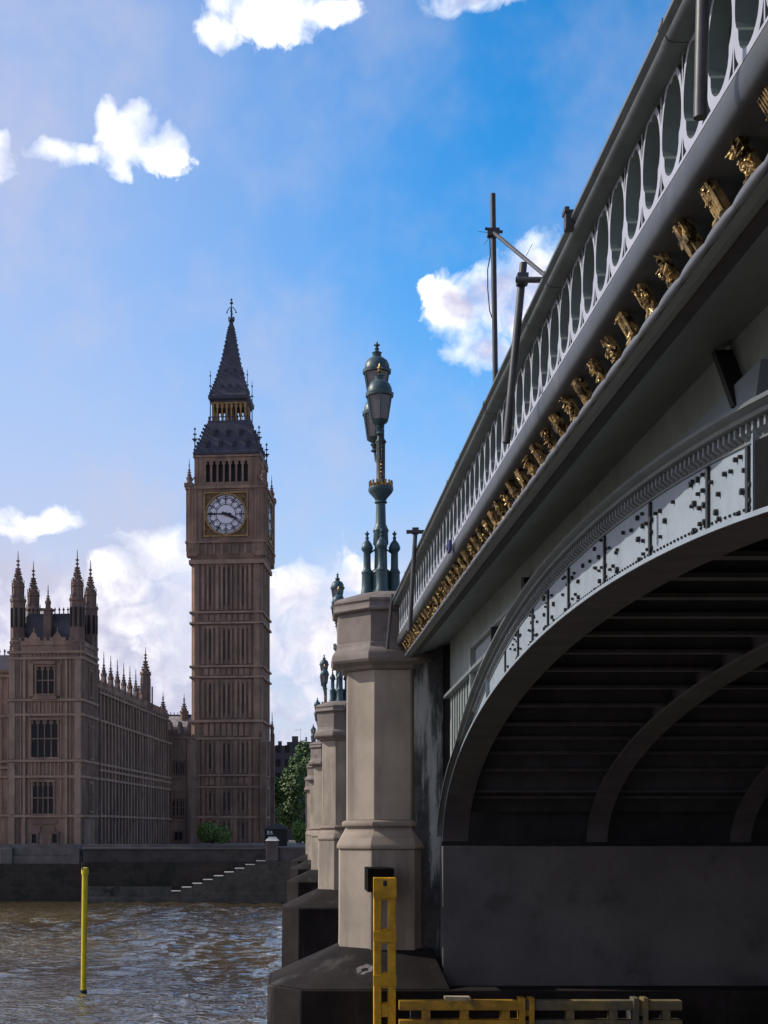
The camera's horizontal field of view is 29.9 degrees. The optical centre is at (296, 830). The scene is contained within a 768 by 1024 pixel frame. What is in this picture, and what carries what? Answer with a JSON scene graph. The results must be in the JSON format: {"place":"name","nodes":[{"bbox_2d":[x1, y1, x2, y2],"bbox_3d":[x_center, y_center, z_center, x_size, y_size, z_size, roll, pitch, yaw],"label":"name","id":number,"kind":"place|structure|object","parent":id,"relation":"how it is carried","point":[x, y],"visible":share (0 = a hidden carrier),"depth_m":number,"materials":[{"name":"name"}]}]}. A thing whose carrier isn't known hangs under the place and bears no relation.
{"place":"outdoors","nodes":[
{"label":"outdoors","id":0,"kind":"place"},
{"bbox_2d":[0,901,285,1023],"bbox_3d":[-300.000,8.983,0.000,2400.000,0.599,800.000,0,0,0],"label":"water","id":1,"kind":"structure","parent":0,"point":[185,963],"depth_m":98.18,"materials":[{"name":"brown liquid"}]},
{"bbox_2d":[80,862,88,992],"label":"marker pole","id":2,"kind":"object","parent":1,"relation":"in","point":[84,872],"visible":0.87,"depth_m":79.86,"materials":[{"name":"metal"}]},
{"bbox_2d":[83,845,278,890],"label":"river wall","id":3,"kind":"structure","parent":1,"relation":"in","point":[177,867],"depth_m":180.44,"materials":[{"name":"stone"}]},
{"bbox_2d":[81,860,290,902],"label":"river stairs","id":4,"kind":"structure","parent":3,"relation":"attached to","point":[262,881],"depth_m":178.30,"materials":[{"name":"stone"}]},
{"bbox_2d":[279,847,305,860],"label":"landing parapet","id":5,"kind":"structure","parent":4,"relation":"on","point":[289,853],"depth_m":178.90,"materials":[{"name":"stone"}]},
{"bbox_2d":[267,0,767,1023],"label":"iron arch bridge","id":6,"kind":"structure","parent":1,"relation":"in","point":[537,766],"depth_m":24.04,"materials":[{"name":"metal"}]},
{"bbox_2d":[311,724,315,741],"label":"lamp standard","id":7,"kind":"object","parent":6,"relation":"on","point":[313,731],"visible":0.35,"depth_m":160.25,"materials":[{"name":"teal metal"}]},
{"bbox_2d":[314,697,320,740],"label":"lamp standard","id":8,"kind":"object","parent":6,"relation":"on","point":[317,702],"visible":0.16,"depth_m":128.81,"materials":[{"name":"teal metal"}]},
{"bbox_2d":[319,655,328,740],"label":"lamp standard","id":9,"kind":"object","parent":6,"relation":"on","point":[324,674],"visible":0.54,"depth_m":96.71,"materials":[{"name":"teal metal"}]},
{"bbox_2d":[329,572,346,700],"bbox_3d":[1.930,-8.770,64.989,0.930,5.880,2.051,0,0,0],"label":"lamp standard","id":10,"kind":"object","parent":6,"relation":"on","point":[339,692],"visible":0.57,"depth_m":64.85,"materials":[{"name":"teal metal"}]},
{"bbox_2d":[364,867,396,1023],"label":"fender post","id":11,"kind":"object","parent":6,"relation":"attached to","point":[380,883],"visible":1,"depth_m":29.98,"materials":[{"name":"yellow paint"}]},
{"bbox_2d":[398,996,681,1023],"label":"fender beam","id":12,"kind":"structure","parent":11,"relation":"attached to","point":[635,1008],"depth_m":29.75,"materials":[{"name":"metal"}]},
{"bbox_2d":[361,341,399,593],"bbox_3d":[1.930,-8.340,32.989,0.930,5.880,2.051,0,0,0],"label":"lamp standard","id":13,"kind":"object","parent":6,"relation":"on","point":[375,415],"visible":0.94,"depth_m":32.86,"materials":[{"name":"teal metal"}]},
{"bbox_2d":[386,594,393,648],"bbox_3d":[2.046,-4.613,31.600,0.182,1.220,0.070,0,0,0],"label":"leaning rod","id":14,"kind":"object","parent":6,"relation":"attached to","point":[389,622],"visible":1,"depth_m":31.57,"materials":[{"name":"grey metal"}]},
{"bbox_2d":[406,527,423,630],"bbox_3d":[2.335,-4.413,25.182,0.830,1.811,0.136,0,0,0],"label":"scaffold post","id":15,"kind":"object","parent":6,"relation":"attached to","point":[415,531],"visible":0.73,"depth_m":25.16,"materials":[{"name":"metal"}]},
{"bbox_2d":[446,540,451,553],"bbox_3d":[2.151,-4.023,20.300,0.070,0.160,0.240,0,0,0],"label":"blue rag","id":16,"kind":"object","parent":6,"relation":"attached to","point":[449,547],"visible":1,"depth_m":20.20,"materials":[{"name":"fabric"}]},
{"bbox_2d":[478,193,543,381],"bbox_3d":[2.986,-6.503,17.788,0.396,4.407,3.799,0,0,-10],"label":"scaffold mast","id":17,"kind":"object","parent":6,"relation":"on","point":[493,232],"visible":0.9,"depth_m":19.57,"materials":[{"name":"metal"}]},
{"bbox_2d":[502,262,541,443],"bbox_3d":[2.328,-4.399,13.078,0.912,1.662,0.180,0,0,15],"label":"scaffold tube","id":18,"kind":"object","parent":6,"relation":"attached to","point":[523,279],"visible":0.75,"depth_m":13.17,"materials":[{"name":"grey metal"}]},
{"bbox_2d":[562,206,575,231],"bbox_3d":[2.112,-4.687,11.000,0.140,0.165,0.120,0,0,0],"label":"rail clamp","id":19,"kind":"object","parent":6,"relation":"attached to","point":[569,222],"visible":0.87,"depth_m":10.96,"materials":[{"name":"metal"}]},
{"bbox_2d":[693,0,709,120],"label":"scaffold tube","id":20,"kind":"object","parent":6,"relation":"attached to","point":[701,60],"visible":1,"depth_m":7.22,"materials":[{"name":"grey metal"}]},
{"bbox_2d":[160,697,196,843],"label":"stone range","id":21,"kind":"structure","parent":0,"point":[182,786],"depth_m":246.49,"materials":[{"name":"stone"}]},
{"bbox_2d":[172,830,183,840],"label":"window","id":22,"kind":"structure","parent":21,"relation":"in","point":[178,835],"depth_m":246.42,"materials":[{"name":"glass"}]},
{"bbox_2d":[171,798,185,816],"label":"window","id":23,"kind":"structure","parent":21,"relation":"in","point":[172,799],"depth_m":246.45,"materials":[{"name":"glass"}]},
{"bbox_2d":[172,760,185,775],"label":"window","id":24,"kind":"structure","parent":21,"relation":"in","point":[173,761],"depth_m":246.42,"materials":[{"name":"glass"}]},
{"bbox_2d":[168,698,191,733],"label":"slate hall","id":25,"kind":"structure","parent":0,"point":[180,721],"depth_m":296.41,"materials":[{"name":"stone"}]},
{"bbox_2d":[152,840,305,846],"bbox_3d":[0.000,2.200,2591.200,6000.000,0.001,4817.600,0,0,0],"label":"ground","id":26,"kind":"structure","parent":0,"point":[291,843],"depth_m":228.89,"materials":[{"name":"grey concrete"}]},
{"bbox_2d":[0,550,171,900],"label":"gothic palace","id":27,"kind":"structure","parent":26,"relation":"on","point":[84,754],"depth_m":185.66,"materials":[{"name":"stone"}]},
{"bbox_2d":[29,832,38,843],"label":"window","id":28,"kind":"structure","parent":27,"relation":"in","point":[33,835],"depth_m":185.42,"materials":[{"name":"stone"}]},
{"bbox_2d":[30,780,55,815],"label":"window","id":29,"kind":"structure","parent":27,"relation":"in","point":[42,791],"depth_m":185.42,"materials":[{"name":"glass"}]},
{"bbox_2d":[29,718,59,758],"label":"window","id":30,"kind":"structure","parent":27,"relation":"in","point":[44,733],"depth_m":185.42,"materials":[{"name":"glass"}]},
{"bbox_2d":[34,665,55,695],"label":"window","id":31,"kind":"structure","parent":27,"relation":"in","point":[45,675],"depth_m":185.37,"materials":[{"name":"glass"}]},
{"bbox_2d":[50,832,59,843],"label":"window","id":32,"kind":"structure","parent":27,"relation":"in","point":[54,835],"depth_m":185.15,"materials":[{"name":"stone"}]},
{"bbox_2d":[88,725,93,759],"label":"window","id":33,"kind":"structure","parent":27,"relation":"in","point":[89,726],"depth_m":189.12,"materials":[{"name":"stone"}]},
{"bbox_2d":[88,782,93,812],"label":"window","id":34,"kind":"structure","parent":27,"relation":"in","point":[89,783],"depth_m":189.12,"materials":[{"name":"stone"}]},
{"bbox_2d":[88,669,93,699],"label":"window","id":35,"kind":"structure","parent":27,"relation":"in","point":[89,670],"depth_m":188.66,"materials":[{"name":"stone"}]},
{"bbox_2d":[196,821,231,843],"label":"round bush","id":36,"kind":"object","parent":26,"relation":"on","point":[211,835],"visible":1,"depth_m":238.88,"materials":[{"name":"green plant"}]},
{"bbox_2d":[184,298,275,842],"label":"clock tower","id":37,"kind":"structure","parent":26,"relation":"on","point":[230,525],"depth_m":254.21,"materials":[{"name":"stone"}]},
{"bbox_2d":[264,824,287,845],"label":"ticket kiosk","id":38,"kind":"object","parent":26,"relation":"on","point":[279,831],"visible":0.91,"depth_m":204.00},
{"bbox_2d":[275,760,308,841],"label":"plane tree","id":39,"kind":"object","parent":26,"relation":"on","point":[290,787],"visible":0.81,"depth_m":273.42,"materials":[{"name":"green plant"}]},
{"bbox_2d":[291,819,305,843],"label":"round bush","id":40,"kind":"object","parent":26,"relation":"on","point":[298,835],"visible":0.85,"depth_m":237.19,"materials":[{"name":"green plant"}]},
{"bbox_2d":[288,740,310,795],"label":"plane tree","id":41,"kind":"object","parent":26,"relation":"on","point":[301,754],"visible":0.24,"depth_m":305.72,"materials":[{"name":"green plant"}]},
{"bbox_2d":[265,837,278,860],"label":"gate pier","id":42,"kind":"structure","parent":0,"point":[272,848],"depth_m":178.40,"materials":[{"name":"stone"}]},
{"bbox_2d":[275,729,315,839],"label":"building","id":43,"kind":"structure","parent":0,"point":[283,754],"depth_m":340.00,"materials":[{"name":"brick"}]},
{"bbox_2d":[0,0,671,745],"label":"sky","id":44,"kind":"structure","parent":0,"point":[329,170],"materials":[{"name":"blue"}]}
]}

